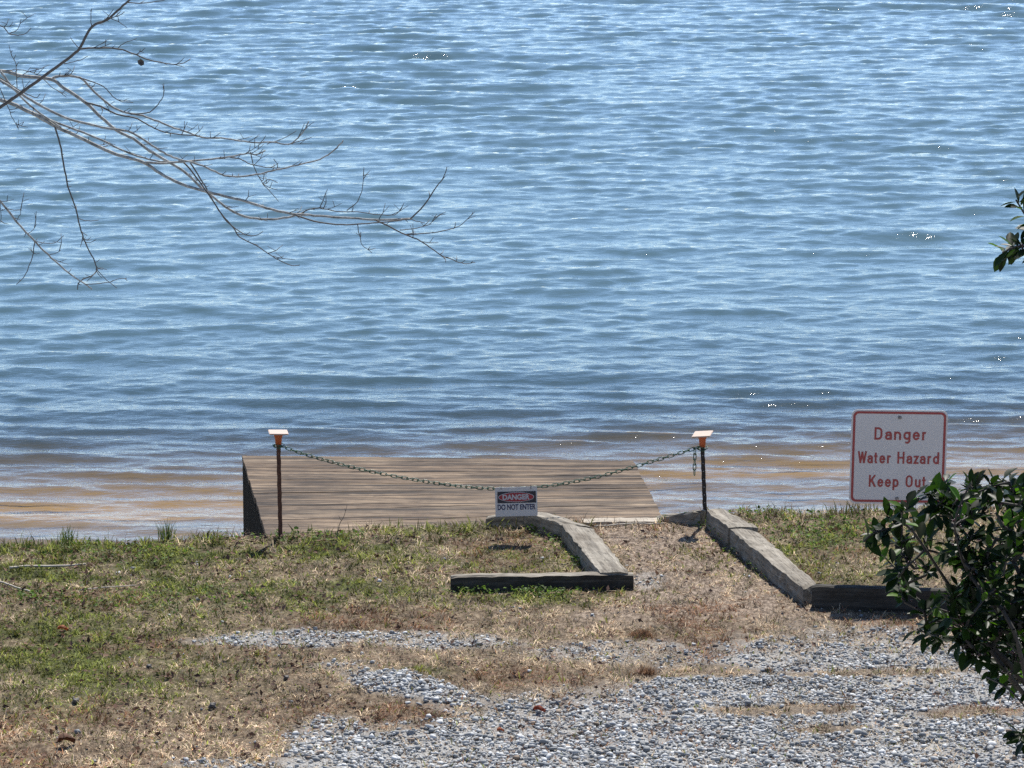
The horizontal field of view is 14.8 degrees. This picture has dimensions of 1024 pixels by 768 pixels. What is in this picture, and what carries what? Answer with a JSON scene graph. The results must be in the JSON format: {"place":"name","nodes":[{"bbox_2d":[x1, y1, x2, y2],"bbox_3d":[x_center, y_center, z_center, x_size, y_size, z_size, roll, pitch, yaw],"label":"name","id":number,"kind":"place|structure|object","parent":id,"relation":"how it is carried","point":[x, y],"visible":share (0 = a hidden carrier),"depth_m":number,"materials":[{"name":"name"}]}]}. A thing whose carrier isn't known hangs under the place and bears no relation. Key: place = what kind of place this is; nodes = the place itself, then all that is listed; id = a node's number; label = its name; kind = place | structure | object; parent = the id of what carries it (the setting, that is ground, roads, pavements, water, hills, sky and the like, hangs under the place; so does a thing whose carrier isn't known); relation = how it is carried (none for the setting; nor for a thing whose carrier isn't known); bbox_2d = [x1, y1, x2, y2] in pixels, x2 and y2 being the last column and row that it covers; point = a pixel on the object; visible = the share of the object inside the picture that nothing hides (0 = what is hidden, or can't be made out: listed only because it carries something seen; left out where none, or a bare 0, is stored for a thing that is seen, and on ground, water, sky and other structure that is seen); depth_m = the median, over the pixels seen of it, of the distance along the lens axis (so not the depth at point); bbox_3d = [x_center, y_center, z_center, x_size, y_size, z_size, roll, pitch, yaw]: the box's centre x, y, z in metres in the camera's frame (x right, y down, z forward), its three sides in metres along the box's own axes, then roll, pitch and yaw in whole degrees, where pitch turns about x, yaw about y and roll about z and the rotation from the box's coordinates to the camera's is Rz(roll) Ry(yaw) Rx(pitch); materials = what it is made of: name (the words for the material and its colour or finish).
{"place":"outdoors","nodes":[
{"label":"outdoors","id":0,"kind":"place"},
{"bbox_2d":[208,702,215,709],"bbox_3d":[-1.728,1.859,22.696,0.052,0.053,0.045,-5,13,-24],"label":"seed ball","id":1,"kind":"object","parent":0,"point":[211,706],"visible":1,"depth_m":22.68,"materials":[{"name":"grey"}]},
{"bbox_2d":[0,0,1023,539],"bbox_3d":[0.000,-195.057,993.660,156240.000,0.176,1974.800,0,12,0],"label":"water","id":2,"kind":"structure","parent":0,"point":[668,196],"depth_m":45.07,"materials":[{"name":"blue liquid"}]},
{"bbox_2d":[0,387,1023,767],"bbox_3d":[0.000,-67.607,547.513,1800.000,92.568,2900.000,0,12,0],"label":"ground","id":3,"kind":"structure","parent":0,"point":[334,439],"depth_m":26.82,"materials":[{"name":"soil"}]},
{"bbox_2d":[0,581,29,591],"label":"fallen stick","id":4,"kind":"object","parent":3,"relation":"on","point":[14,586],"visible":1,"depth_m":25.31,"materials":[{"name":"grey wood"}]},
{"bbox_2d":[9,563,85,568],"bbox_3d":[-3.052,1.195,25.852,0.500,0.024,0.019,-2,12,-10],"label":"fallen stick","id":5,"kind":"object","parent":3,"relation":"on","point":[11,567],"visible":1,"depth_m":25.85,"materials":[{"name":"grey wood"}]},
{"bbox_2d":[57,625,68,630],"bbox_3d":[-2.773,1.510,24.296,0.070,0.032,0.048,5,21,-18],"label":"fallen leaf","id":6,"kind":"object","parent":3,"relation":"on","point":[62,627],"visible":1,"depth_m":24.30,"materials":[{"name":"brown plant"}]},
{"bbox_2d":[57,732,75,742],"bbox_3d":[-2.483,1.982,21.930,0.120,0.055,0.083,1,19,-41],"label":"fallen leaf","id":7,"kind":"object","parent":3,"relation":"on","point":[64,736],"visible":1,"depth_m":21.93,"materials":[{"name":"brown plant"}]},
{"bbox_2d":[56,523,77,546],"bbox_3d":[-2.998,1.018,26.503,0.217,0.157,0.155,9,15,38],"label":"reed tuft","id":8,"kind":"object","parent":3,"relation":"on","point":[65,537],"visible":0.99,"depth_m":26.50,"materials":[{"name":"green plant"}]},
{"bbox_2d":[71,698,78,703],"bbox_3d":[-2.519,1.832,22.716,0.041,0.051,0.054,10,15,41],"label":"seed ball","id":9,"kind":"object","parent":3,"relation":"on","point":[74,701],"visible":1,"depth_m":22.70,"materials":[{"name":"grey"}]},
{"bbox_2d":[80,585,135,590],"bbox_3d":[-2.600,1.310,25.306,0.366,0.013,0.015,-4,12,-17],"label":"fallen stick","id":10,"kind":"object","parent":3,"relation":"on","point":[108,587],"visible":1,"depth_m":25.31,"materials":[{"name":"grey wood"}]},
{"bbox_2d":[155,517,176,539],"bbox_3d":[-2.345,0.975,26.611,0.158,0.198,0.135,0,12,0],"label":"reed tuft","id":11,"kind":"object","parent":3,"relation":"on","point":[168,533],"visible":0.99,"depth_m":26.62,"materials":[{"name":"green plant"}]},
{"bbox_2d":[0,0,474,289],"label":"bare tree","id":12,"kind":"object","parent":3,"relation":"on","point":[51,122],"visible":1,"depth_m":14.12,"materials":[{"name":"grey plant"}]},
{"bbox_2d":[268,430,288,538],"bbox_3d":[-1.578,0.816,26.654,0.130,1.014,0.130,-2,12,-8],"label":"fence post","id":13,"kind":"object","parent":3,"relation":"on","point":[278,435],"visible":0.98,"depth_m":26.60,"materials":[{"name":"metal"}]},
{"bbox_2d":[272,443,707,490],"bbox_3d":[-0.137,0.543,26.809,2.997,0.373,0.090,-2,12,-8],"label":"chain","id":14,"kind":"object","parent":13,"relation":"hanging from","point":[493,488],"visible":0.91,"depth_m":26.80,"materials":[{"name":"metal"}]},
{"bbox_2d":[495,485,537,516],"bbox_3d":[0.029,0.787,26.563,0.289,0.220,0.022,0,12,0],"label":"hanging sign","id":15,"kind":"object","parent":14,"relation":"hanging from","point":[515,501],"visible":1,"depth_m":26.56,"materials":[{"name":"white metal"}]},
{"bbox_2d":[242,455,660,538],"bbox_3d":[-0.470,1.257,28.046,3.094,0.893,2.936,0,12,0],"label":"dock","id":16,"kind":"object","parent":3,"relation":"on","point":[319,495],"visible":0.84,"depth_m":28.27,"materials":[{"name":"brown wood"}]},
{"bbox_2d":[582,517,658,524],"bbox_3d":[0.750,0.986,27.142,0.538,0.113,0.090,-1,12,-4],"label":"sill board","id":17,"kind":"object","parent":16,"relation":"on","point":[623,520],"visible":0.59,"depth_m":27.11,"materials":[{"name":"beige wood"}]},
{"bbox_2d":[1,499,991,550],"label":"weeds","id":18,"kind":"object","parent":3,"relation":"on","point":[835,506],"visible":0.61,"depth_m":27.00,"materials":[{"name":"green plant"}]},
{"bbox_2d":[486,515,523,527],"bbox_3d":[-0.038,1.037,27.032,0.290,0.311,0.090,-1,12,-4],"label":"landscape timber","id":19,"kind":"object","parent":3,"relation":"on","point":[494,519],"visible":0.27,"depth_m":26.98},
{"bbox_2d":[0,499,1023,767],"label":"grass","id":20,"kind":"structure","parent":3,"relation":"on","point":[232,563],"depth_m":24.41,"materials":[{"name":"green plant"}]},
{"bbox_2d":[450,572,633,591],"bbox_3d":[0.194,1.310,25.364,1.186,0.191,0.096,-1,12,-3],"label":"landscape timber","id":21,"kind":"object","parent":3,"relation":"on","point":[581,580],"visible":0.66,"depth_m":25.32,"materials":[{"name":"grey wood"}]},
{"bbox_2d":[523,512,591,538],"bbox_3d":[0.316,1.075,26.776,0.162,0.332,0.647,-7,14,-32],"label":"landscape timber","id":22,"kind":"object","parent":3,"relation":"on","point":[551,523],"visible":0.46,"depth_m":26.77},
{"bbox_2d":[561,524,627,573],"bbox_3d":[0.543,1.193,25.965,0.203,0.267,1.291,-2,12,-10],"label":"landscape timber","id":23,"kind":"object","parent":3,"relation":"on","point":[590,549],"visible":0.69,"depth_m":25.91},
{"bbox_2d":[594,523,664,526],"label":"landscape timber","id":24,"kind":"object","parent":3,"relation":"on","point":[626,524],"visible":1,"depth_m":27.05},
{"bbox_2d":[626,627,656,639],"bbox_3d":[0.802,1.526,24.166,0.235,0.058,0.205,0,12,0],"label":"dry tuft","id":25,"kind":"object","parent":3,"relation":"on","point":[646,633],"visible":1,"depth_m":24.16,"materials":[{"name":"brown plant"}]},
{"bbox_2d":[634,664,658,675],"bbox_3d":[0.801,1.689,23.346,0.172,0.059,0.169,-6,13,-29],"label":"dry tuft","id":26,"kind":"object","parent":3,"relation":"on","point":[646,670],"visible":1,"depth_m":23.33,"materials":[{"name":"brown plant"}]},
{"bbox_2d":[657,509,705,525],"bbox_3d":[1.154,1.002,27.158,0.391,0.318,0.085,7,13,29],"label":"landscape timber","id":27,"kind":"object","parent":3,"relation":"on","point":[692,517],"visible":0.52,"depth_m":27.07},
{"bbox_2d":[692,430,712,520],"bbox_3d":[1.306,0.769,27.063,0.130,0.901,0.131,3,12,13],"label":"fence post","id":28,"kind":"object","parent":3,"relation":"on","point":[701,436],"visible":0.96,"depth_m":27.01,"materials":[{"name":"metal"}]},
{"bbox_2d":[706,509,757,548],"bbox_3d":[1.476,1.071,26.735,0.201,0.361,0.621,-3,12,-16],"label":"landscape timber","id":29,"kind":"object","parent":3,"relation":"on","point":[722,522],"visible":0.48,"depth_m":26.65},
{"bbox_2d":[730,528,815,605],"bbox_3d":[1.724,1.245,25.719,0.170,0.263,1.666,-3,12,-13],"label":"landscape timber","id":30,"kind":"object","parent":3,"relation":"on","point":[779,568],"visible":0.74,"depth_m":25.66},
{"bbox_2d":[849,409,947,584],"bbox_3d":[2.478,0.888,25.318,0.624,1.485,0.053,0,12,0],"label":"warning sign","id":31,"kind":"object","parent":3,"relation":"on","point":[897,455],"visible":0.96,"depth_m":25.21,"materials":[{"name":"white metal"}]},
{"bbox_2d":[812,584,1000,613],"bbox_3d":[2.577,1.406,24.826,1.372,0.258,0.080,1,12,6],"label":"landscape timber","id":32,"kind":"object","parent":3,"relation":"on","point":[867,598],"visible":0.27,"depth_m":24.82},
{"bbox_2d":[860,187,1023,756],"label":"evergreen shrub","id":33,"kind":"object","parent":3,"relation":"on","point":[955,509],"visible":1,"depth_m":14.26,"materials":[{"name":"green plant"}]},
{"bbox_2d":[56,557,1023,767],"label":"gravel","id":34,"kind":"structure","parent":0,"point":[667,760],"depth_m":22.32,"materials":[{"name":"grey gravel"}]},
{"bbox_2d":[533,705,545,712],"bbox_3d":[0.158,1.864,22.530,0.075,0.034,0.052,7,22,-7],"label":"fallen leaf","id":35,"kind":"object","parent":34,"relation":"on","point":[539,707],"visible":1,"depth_m":22.53,"materials":[{"name":"brown plant"}]}
]}

